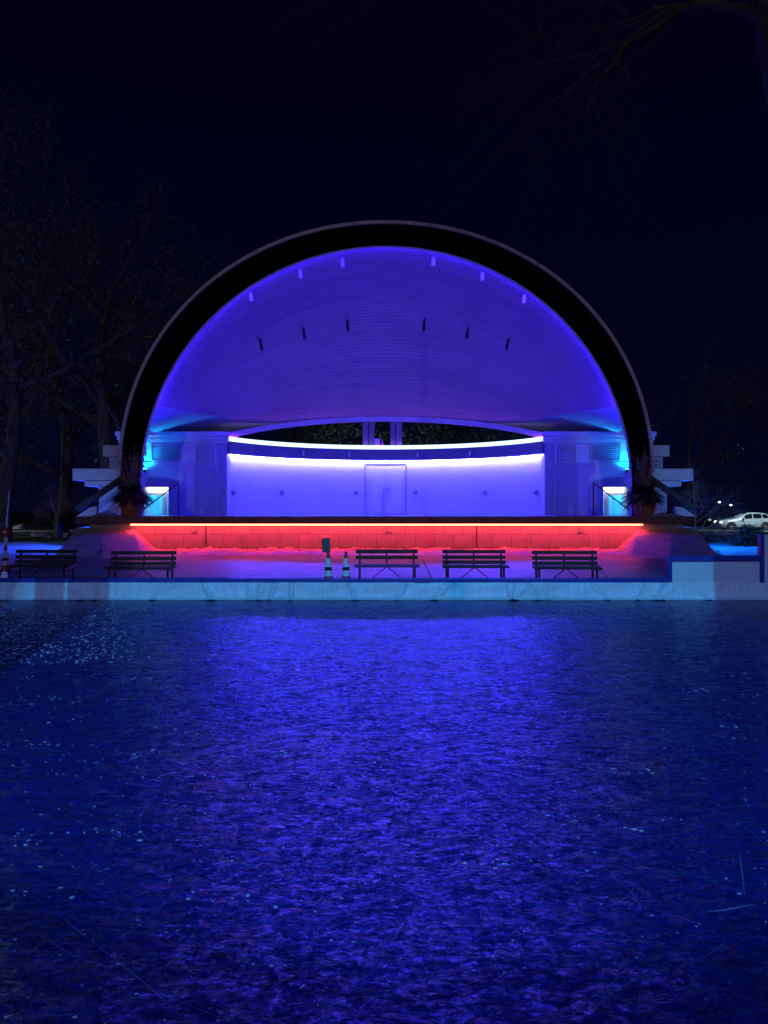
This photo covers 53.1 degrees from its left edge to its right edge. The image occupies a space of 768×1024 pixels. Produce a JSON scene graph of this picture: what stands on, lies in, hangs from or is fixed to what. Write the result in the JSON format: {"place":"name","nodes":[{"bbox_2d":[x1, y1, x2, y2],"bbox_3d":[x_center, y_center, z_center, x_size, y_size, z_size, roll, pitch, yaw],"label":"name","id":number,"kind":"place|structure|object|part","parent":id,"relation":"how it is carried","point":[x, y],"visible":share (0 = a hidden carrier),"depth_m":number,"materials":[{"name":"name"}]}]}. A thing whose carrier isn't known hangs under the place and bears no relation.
{"place":"outdoors","nodes":[
{"label":"outdoors","id":0,"kind":"place"},
{"bbox_2d":[57,522,62,537],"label":"barrel","id":1,"kind":"object","parent":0,"point":[60,531],"visible":0.81,"depth_m":47.87,"materials":[{"name":"blue plastic"}]},
{"bbox_2d":[0,555,665,577],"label":"plaza","id":2,"kind":"structure","parent":0,"point":[520,566],"depth_m":22.74,"materials":[{"name":"concrete"}]},
{"bbox_2d":[0,566,7,577],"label":"traffic cone","id":3,"kind":"object","parent":2,"relation":"on","point":[4,574],"visible":0.32,"depth_m":16.07,"materials":[{"name":"white plastic"}]},
{"bbox_2d":[0,545,13,571],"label":"traffic cone","id":4,"kind":"object","parent":2,"relation":"on","point":[5,559],"visible":0.8,"depth_m":21.44,"materials":[{"name":"plastic"}]},
{"bbox_2d":[0,527,9,544],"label":"warning lantern","id":5,"kind":"object","parent":4,"relation":"on","point":[5,532],"visible":1,"depth_m":21.46,"materials":[{"name":"red plastic"}]},
{"bbox_2d":[6,549,76,577],"bbox_3d":[-8.223,1.299,18.448,1.560,0.770,0.610,0,0,3],"label":"park bench","id":6,"kind":"object","parent":2,"relation":"on","point":[20,564],"visible":0.92,"depth_m":18.63,"materials":[{"name":"wood"}]},
{"bbox_2d":[103,551,176,576],"bbox_3d":[-5.647,1.300,17.849,1.560,0.770,0.610,0,0,-3],"label":"park bench","id":7,"kind":"object","parent":2,"relation":"on","point":[115,566],"visible":0.93,"depth_m":18.03,"materials":[{"name":"wood"}]},
{"bbox_2d":[324,552,332,577],"bbox_3d":[-1.305,1.308,18.003,0.340,0.755,0.340,0,0,0],"label":"traffic cone","id":8,"kind":"object","parent":2,"relation":"on","point":[328,573],"visible":0.67,"depth_m":17.94,"materials":[{"name":"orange plastic"}]},
{"bbox_2d":[322,538,329,552],"bbox_3d":[-1.356,0.782,17.965,0.206,0.350,0.042,0,0,-8],"label":"sign","id":9,"kind":"object","parent":8,"relation":"on","point":[326,545],"visible":1,"depth_m":17.95,"materials":[{"name":"metal"}]},
{"bbox_2d":[341,552,350,577],"bbox_3d":[-0.892,1.308,18.003,0.340,0.755,0.340,0,0,-17],"label":"traffic cone","id":10,"kind":"object","parent":2,"relation":"on","point":[345,571],"visible":0.66,"depth_m":17.94,"materials":[{"name":"white plastic"}]},
{"bbox_2d":[142,559,608,577],"bbox_3d":[1.500,1.669,23.004,20.000,0.001,8.007,0,0,0],"label":"paving joint","id":11,"kind":"object","parent":2,"relation":"on","point":[320,559],"visible":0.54,"depth_m":21.94,"materials":[{"name":"concrete"}]},
{"bbox_2d":[150,546,622,555],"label":"snow","id":12,"kind":"structure","parent":2,"relation":"on","point":[209,550],"depth_m":30.15,"materials":[{"name":"white snow"}]},
{"bbox_2d":[354,549,419,577],"bbox_3d":[0.073,1.299,18.548,1.560,0.770,0.610,0,0,-1],"label":"park bench","id":13,"kind":"object","parent":2,"relation":"on","point":[359,566],"visible":0.92,"depth_m":18.75,"materials":[{"name":"wood"}]},
{"bbox_2d":[442,550,508,577],"bbox_3d":[2.171,1.299,18.348,1.560,0.770,0.610,0,0,1],"label":"park bench","id":14,"kind":"object","parent":2,"relation":"on","point":[474,561],"visible":0.95,"depth_m":18.54,"materials":[{"name":"wood"}]},
{"bbox_2d":[532,550,602,577],"bbox_3d":[4.259,1.300,17.949,1.560,0.770,0.610,0,0,3],"label":"park bench","id":15,"kind":"object","parent":2,"relation":"on","point":[592,567],"visible":0.95,"depth_m":18.14,"materials":[{"name":"wood"}]},
{"bbox_2d":[0,512,767,559],"bbox_3d":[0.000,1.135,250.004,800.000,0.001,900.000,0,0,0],"label":"ground","id":16,"kind":"structure","parent":0,"point":[18,518],"depth_m":93.74,"materials":[{"name":"white snow"}]},
{"bbox_2d":[6,490,9,543],"bbox_3d":[-14.701,0.405,30.001,0.167,2.562,0.070,0,0,0],"label":"marker pole","id":17,"kind":"object","parent":16,"relation":"on","point":[7,515],"visible":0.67,"depth_m":29.98,"materials":[{"name":"black metal"}]},
{"bbox_2d":[0,542,65,573],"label":"snow","id":18,"kind":"structure","parent":16,"relation":"on","point":[12,547],"depth_m":34.50,"materials":[{"name":"white snow"}]},
{"bbox_2d":[29,531,53,536],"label":"snow","id":19,"kind":"structure","parent":16,"relation":"on","point":[39,534],"depth_m":51.21,"materials":[{"name":"white snow"}]},
{"bbox_2d":[25,479,82,538],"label":"tree","id":20,"kind":"object","parent":16,"relation":"on","point":[55,516],"visible":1,"depth_m":47.00,"materials":[{"name":"brown wood"}]},
{"bbox_2d":[63,533,71,536],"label":"snow","id":21,"kind":"structure","parent":16,"relation":"on","point":[66,535],"depth_m":49.55,"materials":[{"name":"white snow"}]},
{"bbox_2d":[0,108,228,506],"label":"oak tree","id":22,"kind":"object","parent":16,"relation":"on","point":[102,421],"visible":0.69,"depth_m":45.65,"materials":[{"name":"brown plant"}]},
{"bbox_2d":[0,78,240,540],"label":"oak tree","id":23,"kind":"object","parent":16,"relation":"on","point":[7,481],"visible":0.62,"depth_m":43.33,"materials":[{"name":"brown plant"}]},
{"bbox_2d":[0,73,253,535],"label":"oak tree","id":24,"kind":"object","parent":16,"relation":"on","point":[68,435],"visible":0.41,"depth_m":50.73,"materials":[{"name":"brown plant"}]},
{"bbox_2d":[262,422,403,449],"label":"park tree","id":25,"kind":"object","parent":16,"relation":"on","point":[322,433],"visible":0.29,"depth_m":51.65,"materials":[{"name":"green plant"}]},
{"bbox_2d":[0,577,676,599],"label":"rink barrier","id":26,"kind":"object","parent":16,"relation":"on","point":[168,588],"visible":1,"depth_m":14.63,"materials":[{"name":"white plastic"}]},
{"bbox_2d":[0,599,767,1023],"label":"ice rink","id":27,"kind":"structure","parent":16,"relation":"on","point":[432,761],"depth_m":4.32,"materials":[{"name":"blue ice"}]},
{"bbox_2d":[0,601,766,1023],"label":"ice chips","id":28,"kind":"object","parent":27,"relation":"on","point":[218,719],"visible":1,"depth_m":7.84,"materials":[{"name":"ice"}]},
{"bbox_2d":[4,602,767,1023],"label":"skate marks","id":29,"kind":"object","parent":27,"relation":"on","point":[370,880],"visible":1,"depth_m":3.34},
{"bbox_2d":[666,555,764,599],"bbox_3d":[6.317,1.248,14.604,1.766,0.820,0.438,0,0,0],"label":"dasher board","id":30,"kind":"object","parent":27,"relation":"on","point":[714,577],"visible":0.98,"depth_m":14.69,"materials":[{"name":"white plastic"}]},
{"bbox_2d":[757,534,767,599],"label":"dasher board","id":31,"kind":"object","parent":27,"relation":"on","point":[762,546],"visible":0.87,"depth_m":14.69,"materials":[{"name":"blue plastic"}]},
{"bbox_2d":[55,220,716,558],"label":"bandshell","id":32,"kind":"structure","parent":16,"relation":"on","point":[558,376],"depth_m":37.66,"materials":[{"name":"white paint"}]},
{"bbox_2d":[92,513,120,515],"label":"snow","id":33,"kind":"structure","parent":32,"relation":"on","point":[106,514],"depth_m":30.90,"materials":[{"name":"white snow"}]},
{"bbox_2d":[104,444,158,515],"bbox_3d":[-10.380,-1.310,31.715,2.323,2.952,2.329,0,0,0],"label":"planter","id":34,"kind":"object","parent":32,"relation":"on","point":[132,499],"visible":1,"depth_m":31.39,"materials":[{"name":"ceramic"}]},
{"bbox_2d":[148,487,167,492],"bbox_3d":[-11.235,-1.116,38.532,1.150,0.280,0.170,0,0,0],"label":"door light","id":35,"kind":"object","parent":32,"relation":"attached to","point":[158,489],"visible":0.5,"depth_m":38.45,"materials":[{"name":"white plastic"}]},
{"bbox_2d":[143,483,178,514],"bbox_3d":[-10.781,-0.623,36.601,1.971,1.584,0.060,0,0,-25],"label":"handrail","id":36,"kind":"object","parent":32,"relation":"on","point":[166,492],"visible":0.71,"depth_m":36.90,"materials":[{"name":"metal"}]},
{"bbox_2d":[249,291,252,300],"bbox_3d":[-5.881,-9.562,34.010,0.168,0.461,0.223,0,0,37],"label":"spotlight","id":37,"kind":"object","parent":32,"relation":"hanging from","point":[250,296],"visible":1,"depth_m":33.94,"materials":[{"name":"grey metal"}]},
{"bbox_2d":[257,337,263,350],"bbox_3d":[-6.070,-8.266,37.620,0.408,0.720,0.150,0,0,35],"label":"spotlight","id":38,"kind":"object","parent":32,"relation":"attached to","point":[261,344],"visible":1,"depth_m":37.53,"materials":[{"name":"metal"}]},
{"bbox_2d":[302,326,305,338],"bbox_3d":[-4.050,-9.048,38.649,0.148,0.738,0.369,0,0,-44],"label":"spotlight","id":39,"kind":"object","parent":32,"relation":"hanging from","point":[304,333],"visible":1,"depth_m":38.55,"materials":[{"name":"metal"}]},
{"bbox_2d":[341,257,344,266],"bbox_3d":[-1.848,-11.181,34.311,0.165,0.473,0.217,0,0,0],"label":"spotlight","id":40,"kind":"object","parent":32,"relation":"hanging from","point":[342,262],"visible":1,"depth_m":34.24,"materials":[{"name":"grey metal"}]},
{"bbox_2d":[346,318,348,330],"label":"spotlight","id":41,"kind":"object","parent":32,"relation":"hanging from","point":[347,325],"visible":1,"depth_m":39.01,"materials":[{"name":"metal"}]},
{"bbox_2d":[375,439,379,449],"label":"speaker box","id":42,"kind":"object","parent":32,"relation":"on","point":[377,441],"visible":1,"depth_m":43.14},
{"bbox_2d":[229,455,541,461],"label":"light strip","id":43,"kind":"object","parent":32,"relation":"attached to","point":[384,461],"visible":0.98,"depth_m":42.22,"materials":[{"name":"white plastic"}]},
{"bbox_2d":[364,463,406,514],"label":"door","id":44,"kind":"structure","parent":32,"relation":"in","point":[385,486],"depth_m":43.77,"materials":[{"name":"white paint"}]},
{"bbox_2d":[229,437,542,448],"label":"light strip","id":45,"kind":"object","parent":32,"relation":"attached to","point":[304,445],"visible":1,"depth_m":41.88,"materials":[{"name":"white plastic"}]},
{"bbox_2d":[130,524,642,525],"bbox_3d":[0.105,0.511,30.764,20.510,0.065,0.055,0,0,0],"label":"light strip","id":46,"kind":"object","parent":32,"relation":"attached to","point":[386,524],"visible":1,"depth_m":30.74,"materials":[{"name":"red plastic"}]},
{"bbox_2d":[431,255,434,265],"bbox_3d":[2.188,-11.162,34.104,0.166,0.473,0.217,0,0,0],"label":"spotlight","id":47,"kind":"object","parent":32,"relation":"hanging from","point":[433,261],"visible":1,"depth_m":34.03,"materials":[{"name":"grey metal"}]},
{"bbox_2d":[465,326,469,338],"bbox_3d":[4.229,-9.048,38.648,0.370,0.738,0.148,0,0,-45],"label":"spotlight","id":48,"kind":"object","parent":32,"relation":"hanging from","point":[467,333],"visible":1,"depth_m":38.57,"materials":[{"name":"metal"}]},
{"bbox_2d":[480,270,483,280],"bbox_3d":[4.356,-10.490,34.064,0.170,0.469,0.213,0,0,-18],"label":"spotlight","id":49,"kind":"object","parent":32,"relation":"hanging from","point":[482,277],"visible":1,"depth_m":33.99,"materials":[{"name":"grey metal"}]},
{"bbox_2d":[505,337,510,350],"bbox_3d":[6.110,-8.295,37.780,0.408,0.719,0.150,0,0,-34],"label":"spotlight","id":50,"kind":"object","parent":32,"relation":"attached to","point":[507,345],"visible":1,"depth_m":37.70,"materials":[{"name":"metal"}]},
{"bbox_2d":[522,293,525,302],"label":"spotlight","id":51,"kind":"object","parent":32,"relation":"hanging from","point":[524,298],"visible":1,"depth_m":33.94,"materials":[{"name":"grey metal"}]},
{"bbox_2d":[593,483,629,514],"bbox_3d":[10.961,-0.623,36.601,1.971,1.584,0.060,0,0,25],"label":"handrail","id":52,"kind":"object","parent":32,"relation":"on","point":[606,493],"visible":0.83,"depth_m":36.82,"materials":[{"name":"metal"}]},
{"bbox_2d":[603,487,623,492],"bbox_3d":[11.415,-1.116,38.532,1.150,0.280,0.170,0,0,0],"label":"door light","id":53,"kind":"object","parent":32,"relation":"attached to","point":[614,489],"visible":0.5,"depth_m":38.45,"materials":[{"name":"white plastic"}]},
{"bbox_2d":[617,446,668,515],"bbox_3d":[10.714,-1.288,31.660,2.285,2.910,2.285,0,0,0],"label":"planter","id":54,"kind":"object","parent":32,"relation":"on","point":[644,500],"visible":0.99,"depth_m":31.41,"materials":[{"name":"ceramic"}]},
{"bbox_2d":[652,513,681,515],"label":"snow","id":55,"kind":"structure","parent":32,"relation":"on","point":[665,514],"depth_m":30.89,"materials":[{"name":"white snow"}]},
{"bbox_2d":[12,530,767,531],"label":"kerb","id":56,"kind":"structure","parent":16,"relation":"on","point":[74,530],"depth_m":62.20,"materials":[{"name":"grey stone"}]},
{"bbox_2d":[312,422,481,464],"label":"park tree","id":57,"kind":"object","parent":16,"relation":"on","point":[383,437],"visible":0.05,"depth_m":58.95,"materials":[{"name":"green plant"}]},
{"bbox_2d":[376,422,524,449],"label":"park tree","id":58,"kind":"object","parent":16,"relation":"on","point":[464,431],"visible":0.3,"depth_m":55.70,"materials":[{"name":"green plant"}]},
{"bbox_2d":[232,0,767,288],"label":"overhanging tree","id":59,"kind":"object","parent":16,"relation":"on","point":[757,13],"visible":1,"depth_m":21.53,"materials":[{"name":"brown plant"}]},
{"bbox_2d":[645,317,767,530],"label":"bare tree","id":60,"kind":"object","parent":16,"relation":"on","point":[692,429],"visible":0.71,"depth_m":58.36,"materials":[{"name":"brown plant"}]},
{"bbox_2d":[667,462,749,541],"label":"tree","id":61,"kind":"object","parent":16,"relation":"on","point":[695,500],"visible":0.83,"depth_m":40.36,"materials":[{"name":"brown plant"}]},
{"bbox_2d":[700,530,739,534],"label":"snow","id":62,"kind":"structure","parent":16,"relation":"on","point":[712,533],"depth_m":54.00,"materials":[{"name":"white snow"}]},
{"bbox_2d":[707,542,756,554],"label":"snow","id":63,"kind":"structure","parent":16,"relation":"on","point":[724,548],"depth_m":33.91,"materials":[{"name":"white snow"}]},
{"bbox_2d":[727,524,765,546],"bbox_3d":[17.230,1.136,36.068,1.852,1.204,1.857,0,0,-28],"label":"shrub","id":64,"kind":"object","parent":16,"relation":"on","point":[746,537],"visible":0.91,"depth_m":35.81,"materials":[{"name":"green plant"}]},
{"bbox_2d":[0,0,767,511],"label":"sky","id":65,"kind":"structure","parent":0,"point":[159,81],"materials":[{"name":"black"}]},
{"bbox_2d":[12,528,761,529],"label":"road","id":66,"kind":"structure","parent":0,"point":[75,528],"depth_m":69.01,"materials":[{"name":"black asphalt"}]},
{"bbox_2d":[12,524,30,528],"bbox_3d":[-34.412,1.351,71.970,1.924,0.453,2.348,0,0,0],"label":"parked car","id":67,"kind":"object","parent":66,"relation":"on","point":[22,526],"depth_m":71.48,"materials":[{"name":"white metal"}]},
{"bbox_2d":[715,512,767,529],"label":"parked car","id":68,"kind":"object","parent":66,"relation":"on","point":[753,520],"visible":0.79,"depth_m":65.16,"materials":[{"name":"white paint"}]},
{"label":"window","id":69,"kind":"part","parent":68,"relation":"part of","materials":[{"name":"black glass"}]},
{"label":"window","id":70,"kind":"part","parent":68,"relation":"part of","materials":[{"name":"black glass"}]}
]}

